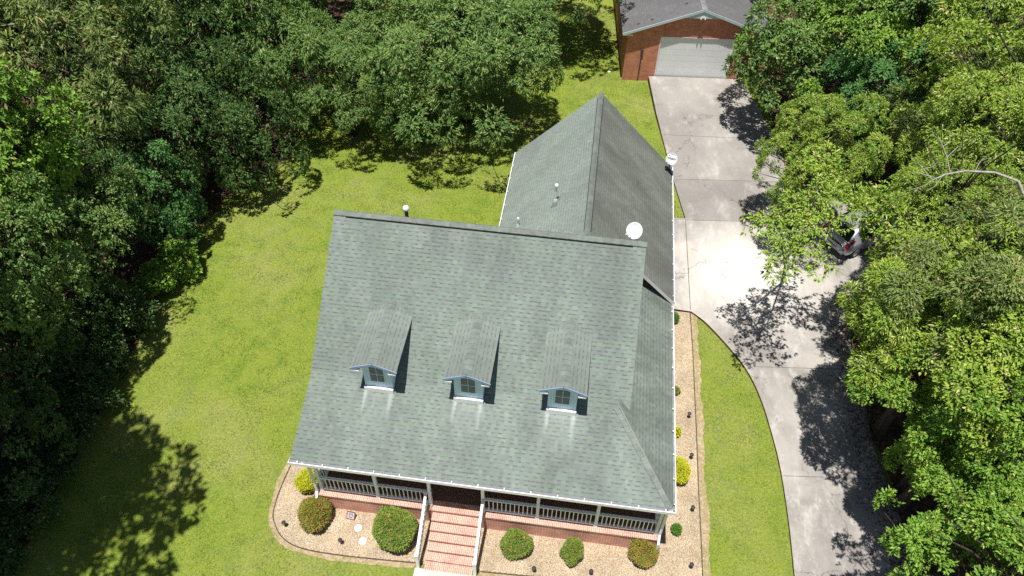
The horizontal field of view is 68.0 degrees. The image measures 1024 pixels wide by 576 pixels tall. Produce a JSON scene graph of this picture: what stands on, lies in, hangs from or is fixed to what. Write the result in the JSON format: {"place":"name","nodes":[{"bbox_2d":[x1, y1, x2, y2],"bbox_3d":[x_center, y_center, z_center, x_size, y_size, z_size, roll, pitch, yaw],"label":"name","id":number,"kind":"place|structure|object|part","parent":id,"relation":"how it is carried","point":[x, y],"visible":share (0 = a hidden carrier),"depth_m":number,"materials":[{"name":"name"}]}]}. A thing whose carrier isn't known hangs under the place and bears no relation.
{"place":"outdoors","nodes":[
{"label":"outdoors","id":0,"kind":"place"},
{"bbox_2d":[0,0,381,573],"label":"forest floor","id":1,"kind":"structure","parent":0,"point":[213,193],"depth_m":38.47,"materials":[{"name":"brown plant"}]},
{"bbox_2d":[0,221,21,341],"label":"tree","id":2,"kind":"object","parent":1,"relation":"on","point":[2,232],"visible":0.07,"depth_m":29.56,"materials":[{"name":"green plant"}]},
{"bbox_2d":[0,534,28,575],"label":"undergrowth bush","id":3,"kind":"object","parent":1,"relation":"on","point":[9,551],"visible":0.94,"depth_m":25.66,"materials":[{"name":"green plant"}]},
{"bbox_2d":[0,449,37,510],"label":"undergrowth bush","id":4,"kind":"object","parent":1,"relation":"on","point":[3,470],"visible":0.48,"depth_m":27.34,"materials":[{"name":"green plant"}]},
{"bbox_2d":[0,395,53,472],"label":"undergrowth bush","id":5,"kind":"object","parent":1,"relation":"on","point":[23,430],"visible":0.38,"depth_m":28.31,"materials":[{"name":"green plant"}]},
{"bbox_2d":[0,486,62,542],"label":"undergrowth bush","id":6,"kind":"object","parent":1,"relation":"on","point":[15,516],"visible":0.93,"depth_m":26.50,"materials":[{"name":"green plant"}]},
{"bbox_2d":[0,124,72,277],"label":"tree","id":7,"kind":"object","parent":1,"relation":"on","point":[20,130],"visible":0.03,"depth_m":30.22,"materials":[{"name":"green plant"}]},
{"bbox_2d":[0,375,77,501],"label":"tree","id":8,"kind":"object","parent":1,"relation":"on","point":[43,390],"visible":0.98,"depth_m":26.40,"materials":[{"name":"green plant"}]},
{"bbox_2d":[0,242,77,413],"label":"tree","id":9,"kind":"object","parent":1,"relation":"on","point":[5,356],"visible":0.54,"depth_m":26.99,"materials":[{"name":"green plant"}]},
{"bbox_2d":[0,0,83,198],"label":"tree","id":10,"kind":"object","parent":1,"relation":"on","point":[2,15],"visible":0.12,"depth_m":34.29,"materials":[{"name":"green plant"}]},
{"bbox_2d":[9,443,78,495],"bbox_3d":[-17.361,6.902,28.098,2.474,1.626,2.134,6,48,5],"label":"undergrowth bush","id":11,"kind":"object","parent":1,"relation":"on","point":[52,458],"visible":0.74,"depth_m":27.85,"materials":[{"name":"green plant"}]},
{"bbox_2d":[0,167,92,375],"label":"tree","id":12,"kind":"object","parent":1,"relation":"on","point":[15,293],"visible":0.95,"depth_m":26.30,"materials":[{"name":"green plant"}]},
{"bbox_2d":[1,341,95,420],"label":"undergrowth bush","id":13,"kind":"object","parent":1,"relation":"on","point":[36,373],"visible":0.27,"depth_m":29.67,"materials":[{"name":"green plant"}]},
{"bbox_2d":[0,51,104,306],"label":"tree","id":14,"kind":"object","parent":1,"relation":"on","point":[55,159],"visible":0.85,"depth_m":27.37,"materials":[{"name":"green plant"}]},
{"bbox_2d":[9,400,102,457],"bbox_3d":[-17.343,5.572,29.086,3.028,2.173,2.559,28,53,23],"label":"undergrowth bush","id":15,"kind":"object","parent":1,"relation":"on","point":[83,424],"visible":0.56,"depth_m":28.79,"materials":[{"name":"green plant"}]},
{"bbox_2d":[8,281,111,401],"bbox_3d":[-18.294,1.837,30.625,3.592,4.873,4.276,-10,48,-10],"label":"tree","id":16,"kind":"object","parent":1,"relation":"on","point":[72,348],"visible":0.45,"depth_m":29.80,"materials":[{"name":"green plant"}]},
{"bbox_2d":[0,222,135,352],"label":"tree","id":17,"kind":"object","parent":1,"relation":"on","point":[95,278],"visible":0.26,"depth_m":30.35,"materials":[{"name":"green plant"}]},
{"bbox_2d":[8,310,130,383],"bbox_3d":[-18.532,2.578,31.470,4.013,2.918,4.264,6,48,5],"label":"undergrowth bush","id":18,"kind":"object","parent":1,"relation":"on","point":[57,353],"visible":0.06,"depth_m":30.69,"materials":[{"name":"green plant"}]},
{"bbox_2d":[0,0,149,132],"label":"tree","id":19,"kind":"object","parent":1,"relation":"on","point":[43,71],"visible":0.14,"depth_m":35.16,"materials":[{"name":"green plant"}]},
{"bbox_2d":[0,124,158,309],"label":"tree","id":20,"kind":"object","parent":1,"relation":"on","point":[82,238],"visible":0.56,"depth_m":29.55,"materials":[{"name":"green plant"}]},
{"bbox_2d":[0,66,159,252],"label":"tree","id":21,"kind":"object","parent":1,"relation":"on","point":[111,154],"visible":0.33,"depth_m":32.26,"materials":[{"name":"green plant"}]},
{"bbox_2d":[47,362,128,428],"bbox_3d":[-16.813,4.218,29.901,2.833,2.068,2.794,-14,49,-14],"label":"undergrowth bush","id":22,"kind":"object","parent":1,"relation":"on","point":[95,403],"visible":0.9,"depth_m":29.79,"materials":[{"name":"green plant"}]},
{"bbox_2d":[0,0,182,200],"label":"tree","id":23,"kind":"object","parent":1,"relation":"on","point":[37,22],"visible":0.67,"depth_m":31.36,"materials":[{"name":"green plant"}]},
{"bbox_2d":[49,279,142,346],"bbox_3d":[-17.651,1.158,32.295,3.840,2.699,3.419,6,48,5],"label":"undergrowth bush","id":24,"kind":"object","parent":1,"relation":"on","point":[107,294],"visible":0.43,"depth_m":32.18,"materials":[{"name":"green plant"}]},
{"bbox_2d":[61,337,130,388],"bbox_3d":[-17.303,3.024,31.235,2.952,2.292,2.486,23,51,19],"label":"undergrowth bush","id":25,"kind":"object","parent":1,"relation":"on","point":[103,365],"visible":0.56,"depth_m":30.93,"materials":[{"name":"green plant"}]},
{"bbox_2d":[76,297,129,368],"bbox_3d":[-17.211,2.031,32.323,2.725,2.417,3.325,6,48,5],"label":"undergrowth bush","id":26,"kind":"object","parent":1,"relation":"on","point":[116,334],"visible":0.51,"depth_m":31.62,"materials":[{"name":"green plant"}]},
{"bbox_2d":[110,286,159,333],"bbox_3d":[-16.412,1.063,33.092,2.679,1.816,2.400,6,48,5],"label":"undergrowth bush","id":27,"kind":"object","parent":1,"relation":"on","point":[150,308],"visible":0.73,"depth_m":32.76,"materials":[{"name":"green plant"}]},
{"bbox_2d":[49,0,240,117],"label":"tree","id":28,"kind":"object","parent":1,"relation":"on","point":[178,39],"visible":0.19,"depth_m":37.14,"materials":[{"name":"green plant"}]},
{"bbox_2d":[92,106,208,247],"bbox_3d":[-16.765,-4.977,35.151,4.867,6.797,5.334,6,48,5],"label":"tree","id":29,"kind":"object","parent":1,"relation":"on","point":[183,212],"visible":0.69,"depth_m":34.68,"materials":[{"name":"green plant"}]},
{"bbox_2d":[130,257,177,299],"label":"bush","id":30,"kind":"object","parent":1,"relation":"on","point":[151,271],"visible":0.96,"depth_m":34.20,"materials":[{"name":"green plant"}]},
{"bbox_2d":[63,0,255,165],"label":"tree","id":31,"kind":"object","parent":1,"relation":"on","point":[183,66],"visible":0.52,"depth_m":35.42,"materials":[{"name":"green plant"}]},
{"bbox_2d":[71,38,252,212],"bbox_3d":[-17.196,-6.685,35.724,6.322,8.256,8.558,31,54,25],"label":"tree","id":32,"kind":"object","parent":1,"relation":"on","point":[171,142],"visible":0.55,"depth_m":34.62,"materials":[{"name":"green plant"}]},
{"bbox_2d":[155,239,202,285],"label":"bush","id":33,"kind":"object","parent":1,"relation":"on","point":[182,259],"visible":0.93,"depth_m":35.01,"materials":[{"name":"green plant"}]},
{"bbox_2d":[163,220,205,252],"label":"bush","id":34,"kind":"object","parent":1,"relation":"on","point":[198,233],"visible":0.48,"depth_m":36.04,"materials":[{"name":"green plant"}]},
{"bbox_2d":[126,0,271,61],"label":"tree","id":35,"kind":"object","parent":1,"relation":"on","point":[184,15],"visible":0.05,"depth_m":43.34,"materials":[{"name":"green plant"}]},
{"bbox_2d":[149,0,312,103],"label":"tree","id":36,"kind":"object","parent":1,"relation":"on","point":[247,50],"visible":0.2,"depth_m":38.87,"materials":[{"name":"green plant"}]},
{"bbox_2d":[158,50,312,194],"bbox_3d":[-13.922,-7.756,37.579,6.404,7.087,7.316,-28,54,-24],"label":"tree","id":37,"kind":"object","parent":1,"relation":"on","point":[236,116],"visible":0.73,"depth_m":36.81,"materials":[{"name":"green plant"}]},
{"bbox_2d":[177,0,361,157],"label":"tree","id":38,"kind":"object","parent":1,"relation":"on","point":[274,17],"visible":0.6,"depth_m":38.51,"materials":[{"name":"green plant"}]},
{"bbox_2d":[204,0,356,52],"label":"tree","id":39,"kind":"object","parent":1,"relation":"on","point":[318,2],"visible":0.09,"depth_m":44.38,"materials":[{"name":"green plant"}]},
{"bbox_2d":[306,0,368,12],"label":"tree","id":40,"kind":"object","parent":1,"relation":"on","point":[366,4],"visible":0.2,"depth_m":47.38,"materials":[{"name":"green plant"}]},
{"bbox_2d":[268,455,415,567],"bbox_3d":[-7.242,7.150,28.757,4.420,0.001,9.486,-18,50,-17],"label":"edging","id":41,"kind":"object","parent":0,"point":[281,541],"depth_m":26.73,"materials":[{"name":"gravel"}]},
{"bbox_2d":[413,568,467,575],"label":"front path","id":42,"kind":"structure","parent":0,"point":[420,572],"depth_m":26.30,"materials":[{"name":"concrete"}]},
{"bbox_2d":[8,0,923,575],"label":"ground","id":43,"kind":"structure","parent":0,"point":[717,364],"depth_m":31.71,"materials":[{"name":"green plant"}]},
{"bbox_2d":[256,9,407,136],"bbox_3d":[-9.180,-10.947,40.484,7.117,7.284,6.668,26,52,21],"label":"tree","id":44,"kind":"object","parent":43,"relation":"on","point":[335,48],"visible":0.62,"depth_m":38.38,"materials":[{"name":"green plant"}]},
{"bbox_2d":[274,465,431,563],"bbox_3d":[-5.465,6.523,29.361,5.960,0.001,7.941,6,48,5],"label":"gravel bed","id":45,"kind":"object","parent":43,"relation":"on","point":[291,497],"visible":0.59,"depth_m":27.26,"materials":[{"name":"beige gravel"}]},
{"bbox_2d":[294,467,317,493],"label":"round shrub","id":46,"kind":"object","parent":45,"relation":"on","point":[301,482],"visible":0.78,"depth_m":27.87,"materials":[{"name":"yellow plant"}]},
{"bbox_2d":[296,495,332,532],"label":"round shrub","id":47,"kind":"object","parent":45,"relation":"on","point":[321,509],"visible":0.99,"depth_m":26.95,"materials":[{"name":"green plant"}]},
{"bbox_2d":[272,465,415,562],"bbox_3d":[-7.153,7.130,28.757,4.244,0.075,9.290,-18,50,-17],"label":"bed edging","id":48,"kind":"object","parent":45,"relation":"on","point":[325,552],"visible":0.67,"depth_m":26.75,"materials":[{"name":"brown"}]},
{"bbox_2d":[346,511,355,519],"bbox_3d":[-5.850,8.269,27.565,0.320,0.268,0.200,11,48,9],"label":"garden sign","id":49,"kind":"object","parent":45,"relation":"on","point":[350,515],"visible":1,"depth_m":27.54,"materials":[{"name":"metal"}]},
{"bbox_2d":[355,524,361,531],"bbox_3d":[-5.545,8.657,27.374,0.270,0.030,0.270,6,48,5],"label":"stepping stone","id":50,"kind":"object","parent":45,"relation":"on","point":[358,527],"visible":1,"depth_m":27.35,"materials":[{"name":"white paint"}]},
{"bbox_2d":[359,538,366,544],"bbox_3d":[-5.319,9.021,27.039,0.270,0.036,0.270,6,48,5],"label":"stepping stone","id":51,"kind":"object","parent":45,"relation":"on","point":[362,541],"visible":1,"depth_m":27.02,"materials":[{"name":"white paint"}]},
{"bbox_2d":[371,505,417,551],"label":"round shrub","id":52,"kind":"object","parent":45,"relation":"on","point":[407,519],"visible":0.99,"depth_m":26.33,"materials":[{"name":"green plant"}]},
{"bbox_2d":[333,29,449,140],"bbox_3d":[-6.624,-10.617,40.662,6.209,6.640,5.209,-29,54,-25],"label":"tree","id":53,"kind":"object","parent":43,"relation":"on","point":[364,99],"visible":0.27,"depth_m":39.34,"materials":[{"name":"green plant"}]},
{"bbox_2d":[354,0,564,154],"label":"tree","id":54,"kind":"object","parent":43,"relation":"on","point":[481,53],"visible":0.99,"depth_m":37.65,"materials":[{"name":"green plant"}]},
{"bbox_2d":[288,91,675,575],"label":"house","id":55,"kind":"structure","parent":43,"relation":"on","point":[515,368],"depth_m":26.28,"materials":[{"name":"grey"}]},
{"bbox_2d":[626,222,642,240],"bbox_3d":[4.231,-1.815,26.494,0.577,0.936,0.493,6,48,5],"label":"satellite dish","id":56,"kind":"object","parent":55,"relation":"on","point":[634,230],"visible":0.97,"depth_m":26.37,"materials":[{"name":"white metal"}]},
{"bbox_2d":[666,153,677,170],"bbox_3d":[7.304,-5.707,34.957,0.549,0.990,0.458,6,48,5],"label":"satellite dish","id":57,"kind":"object","parent":55,"relation":"on","point":[671,158],"visible":1,"depth_m":34.80,"materials":[{"name":"white metal"}]},
{"bbox_2d":[525,0,622,24],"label":"tree","id":58,"kind":"object","parent":43,"relation":"on","point":[582,19],"visible":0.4,"depth_m":44.96,"materials":[{"name":"green plant"}]},
{"bbox_2d":[476,311,701,575],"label":"gravel bed","id":59,"kind":"object","parent":43,"relation":"on","point":[680,553],"visible":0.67,"depth_m":27.07,"materials":[{"name":"beige gravel"}]},
{"bbox_2d":[499,528,533,560],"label":"round shrub","id":60,"kind":"object","parent":59,"relation":"on","point":[514,551],"visible":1,"depth_m":26.35,"materials":[{"name":"green plant"}]},
{"bbox_2d":[559,536,584,566],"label":"round shrub","id":61,"kind":"object","parent":59,"relation":"on","point":[567,552],"visible":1,"depth_m":26.28,"materials":[{"name":"green plant"}]},
{"bbox_2d":[480,312,702,575],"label":"bed edging","id":62,"kind":"object","parent":59,"relation":"on","point":[697,474],"visible":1,"depth_m":28.72,"materials":[{"name":"brown"}]},
{"bbox_2d":[627,538,659,568],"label":"round shrub","id":63,"kind":"object","parent":59,"relation":"on","point":[646,557],"visible":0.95,"depth_m":26.23,"materials":[{"name":"yellow plant"}]},
{"bbox_2d":[670,523,682,535],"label":"round shrub","id":64,"kind":"object","parent":59,"relation":"on","point":[675,531],"visible":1,"depth_m":27.25,"materials":[{"name":"green plant"}]},
{"bbox_2d":[674,311,679,322],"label":"round shrub","id":65,"kind":"object","parent":59,"relation":"on","point":[676,318],"visible":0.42,"depth_m":33.94,"materials":[{"name":"green plant"}]},
{"bbox_2d":[675,386,680,395],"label":"plant","id":66,"kind":"object","parent":59,"relation":"on","point":[677,390],"visible":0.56,"depth_m":31.38,"materials":[{"name":"green plant"}]},
{"bbox_2d":[675,426,681,437],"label":"plant","id":67,"kind":"object","parent":59,"relation":"on","point":[678,430],"visible":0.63,"depth_m":30.04,"materials":[{"name":"yellow plant"}]},
{"bbox_2d":[676,456,690,484],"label":"round shrub","id":68,"kind":"object","parent":59,"relation":"on","point":[686,471],"visible":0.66,"depth_m":28.38,"materials":[{"name":"yellow plant"}]},
{"bbox_2d":[480,313,710,575],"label":"bare soil","id":69,"kind":"structure","parent":43,"relation":"on","point":[705,524],"depth_m":29.42,"materials":[{"name":"brown soil"}]},
{"bbox_2d":[614,0,795,80],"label":"garage","id":70,"kind":"structure","parent":43,"relation":"on","point":[682,38],"depth_m":46.33,"materials":[{"name":"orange brick"}]},
{"bbox_2d":[655,37,733,78],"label":"garage door","id":71,"kind":"structure","parent":70,"relation":"in","point":[678,57],"depth_m":46.88,"materials":[{"name":"white paint"}]},
{"bbox_2d":[740,90,893,286],"bbox_3d":[12.734,-3.023,32.922,5.742,8.339,14.254,15,49,13],"label":"tree","id":72,"kind":"object","parent":43,"relation":"on","point":[822,156],"visible":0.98,"depth_m":32.15,"materials":[{"name":"green plant"}]},
{"bbox_2d":[872,465,1023,575],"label":"tree","id":73,"kind":"object","parent":43,"relation":"on","point":[921,522],"visible":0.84,"depth_m":19.71,"materials":[{"name":"green plant"}]},
{"bbox_2d":[880,21,1023,212],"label":"tree","id":74,"kind":"object","parent":43,"relation":"on","point":[920,122],"visible":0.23,"depth_m":34.15,"materials":[{"name":"green plant"}]},
{"bbox_2d":[881,12,1023,184],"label":"tree","id":75,"kind":"object","parent":43,"relation":"on","point":[1008,35],"visible":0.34,"depth_m":32.02,"materials":[{"name":"green plant"}]},
{"bbox_2d":[892,0,1023,197],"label":"tree","id":76,"kind":"object","parent":43,"relation":"on","point":[1007,95],"visible":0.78,"depth_m":28.72,"materials":[{"name":"green plant"}]},
{"bbox_2d":[648,76,940,575],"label":"driveway","id":77,"kind":"structure","parent":0,"point":[774,340],"depth_m":34.60,"materials":[{"name":"concrete"}]},
{"bbox_2d":[821,206,905,257],"bbox_3d":[17.488,-3.089,37.429,4.459,1.642,1.860,-21,51,-19],"label":"parked car","id":78,"kind":"object","parent":77,"relation":"on","point":[850,243],"visible":0.4,"depth_m":36.53,"materials":[{"name":"silver metal"}]},
{"bbox_3d":[15.933,-2.800,36.512,0.400,0.400,1.240,-21,51,-19],"label":"rear window","id":79,"kind":"part","parent":78,"relation":"part of","materials":[{"name":"black glass"}]},
{"bbox_3d":[17.607,-2.773,36.541,2.050,0.520,0.185,-21,51,-19],"label":"side window","id":80,"kind":"part","parent":78,"relation":"part of","materials":[{"name":"black glass"}]},
{"bbox_2d":[811,299,924,575],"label":"fallen leaves","id":81,"kind":"object","parent":77,"relation":"on","point":[878,462],"visible":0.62,"depth_m":30.05,"materials":[{"name":"brown plant"}]},
{"bbox_2d":[759,0,1023,575],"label":"forest floor","id":82,"kind":"structure","parent":0,"point":[923,503],"depth_m":31.38,"materials":[{"name":"green plant"}]},
{"bbox_2d":[782,157,828,185],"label":"bush","id":83,"kind":"object","parent":82,"relation":"on","point":[804,171],"visible":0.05,"depth_m":40.47,"materials":[{"name":"green plant"}]},
{"bbox_2d":[721,0,928,131],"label":"tree","id":84,"kind":"object","parent":82,"relation":"on","point":[779,34],"visible":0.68,"depth_m":39.03,"materials":[{"name":"green plant"}]},
{"bbox_2d":[780,0,869,63],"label":"tree","id":85,"kind":"object","parent":82,"relation":"on","point":[835,12],"visible":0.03,"depth_m":44.11,"materials":[{"name":"green plant"}]},
{"bbox_2d":[732,0,972,117],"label":"tree","id":86,"kind":"object","parent":82,"relation":"on","point":[827,7],"visible":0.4,"depth_m":37.46,"materials":[{"name":"green plant"}]},
{"bbox_2d":[796,25,955,176],"bbox_3d":[18.377,-9.468,38.856,7.013,8.502,6.698,30,54,24],"label":"tree","id":87,"kind":"object","parent":82,"relation":"on","point":[878,66],"visible":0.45,"depth_m":36.84,"materials":[{"name":"green plant"}]},
{"bbox_2d":[833,211,1023,439],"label":"tree","id":88,"kind":"object","parent":82,"relation":"on","point":[864,300],"visible":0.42,"depth_m":23.79,"materials":[{"name":"green plant"}]},
{"bbox_2d":[837,125,1023,351],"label":"tree","id":89,"kind":"object","parent":82,"relation":"on","point":[889,202],"visible":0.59,"depth_m":26.94,"materials":[{"name":"green plant"}]},
{"bbox_2d":[842,267,1023,494],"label":"tree","id":90,"kind":"object","parent":82,"relation":"on","point":[902,485],"visible":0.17,"depth_m":23.12,"materials":[{"name":"green plant"}]},
{"bbox_2d":[842,0,1023,50],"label":"tree","id":91,"kind":"object","parent":82,"relation":"on","point":[925,8],"visible":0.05,"depth_m":38.11,"materials":[{"name":"green plant"}]},
{"bbox_2d":[845,0,1021,98],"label":"tree","id":92,"kind":"object","parent":82,"relation":"on","point":[902,5],"visible":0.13,"depth_m":36.53,"materials":[{"name":"green plant"}]},
{"bbox_2d":[873,131,1023,435],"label":"tree","id":93,"kind":"object","parent":82,"relation":"on","point":[916,250],"visible":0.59,"depth_m":22.44,"materials":[{"name":"green plant"}]},
{"bbox_2d":[882,367,1023,575],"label":"tree","id":94,"kind":"object","parent":82,"relation":"on","point":[897,449],"visible":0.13,"depth_m":22.59,"materials":[{"name":"green plant"}]},
{"bbox_2d":[887,245,1023,514],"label":"tree","id":95,"kind":"object","parent":82,"relation":"on","point":[965,370],"visible":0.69,"depth_m":20.96,"materials":[{"name":"green plant"}]},
{"bbox_2d":[887,99,1023,330],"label":"tree","id":96,"kind":"object","parent":82,"relation":"on","point":[979,136],"visible":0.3,"depth_m":27.16,"materials":[{"name":"green plant"}]},
{"bbox_2d":[892,0,1023,102],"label":"tree","id":97,"kind":"object","parent":82,"relation":"on","point":[1009,10],"visible":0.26,"depth_m":34.44,"materials":[{"name":"green plant"}]},
{"bbox_2d":[904,365,1023,573],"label":"tree","id":98,"kind":"object","parent":82,"relation":"on","point":[980,470],"visible":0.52,"depth_m":20.45,"materials":[{"name":"green plant"}]},
{"bbox_2d":[909,174,1023,309],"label":"tree","id":99,"kind":"object","parent":82,"relation":"on","point":[967,214],"visible":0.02,"depth_m":26.83,"materials":[{"name":"green plant"}]},
{"bbox_2d":[947,102,1023,203],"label":"tree","id":100,"kind":"object","parent":82,"relation":"on","point":[992,126],"visible":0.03,"depth_m":28.65,"materials":[{"name":"green plant"}]},
{"bbox_2d":[958,463,1023,575],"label":"tree","id":101,"kind":"object","parent":82,"relation":"on","point":[1003,522],"visible":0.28,"depth_m":20.03,"materials":[{"name":"green plant"}]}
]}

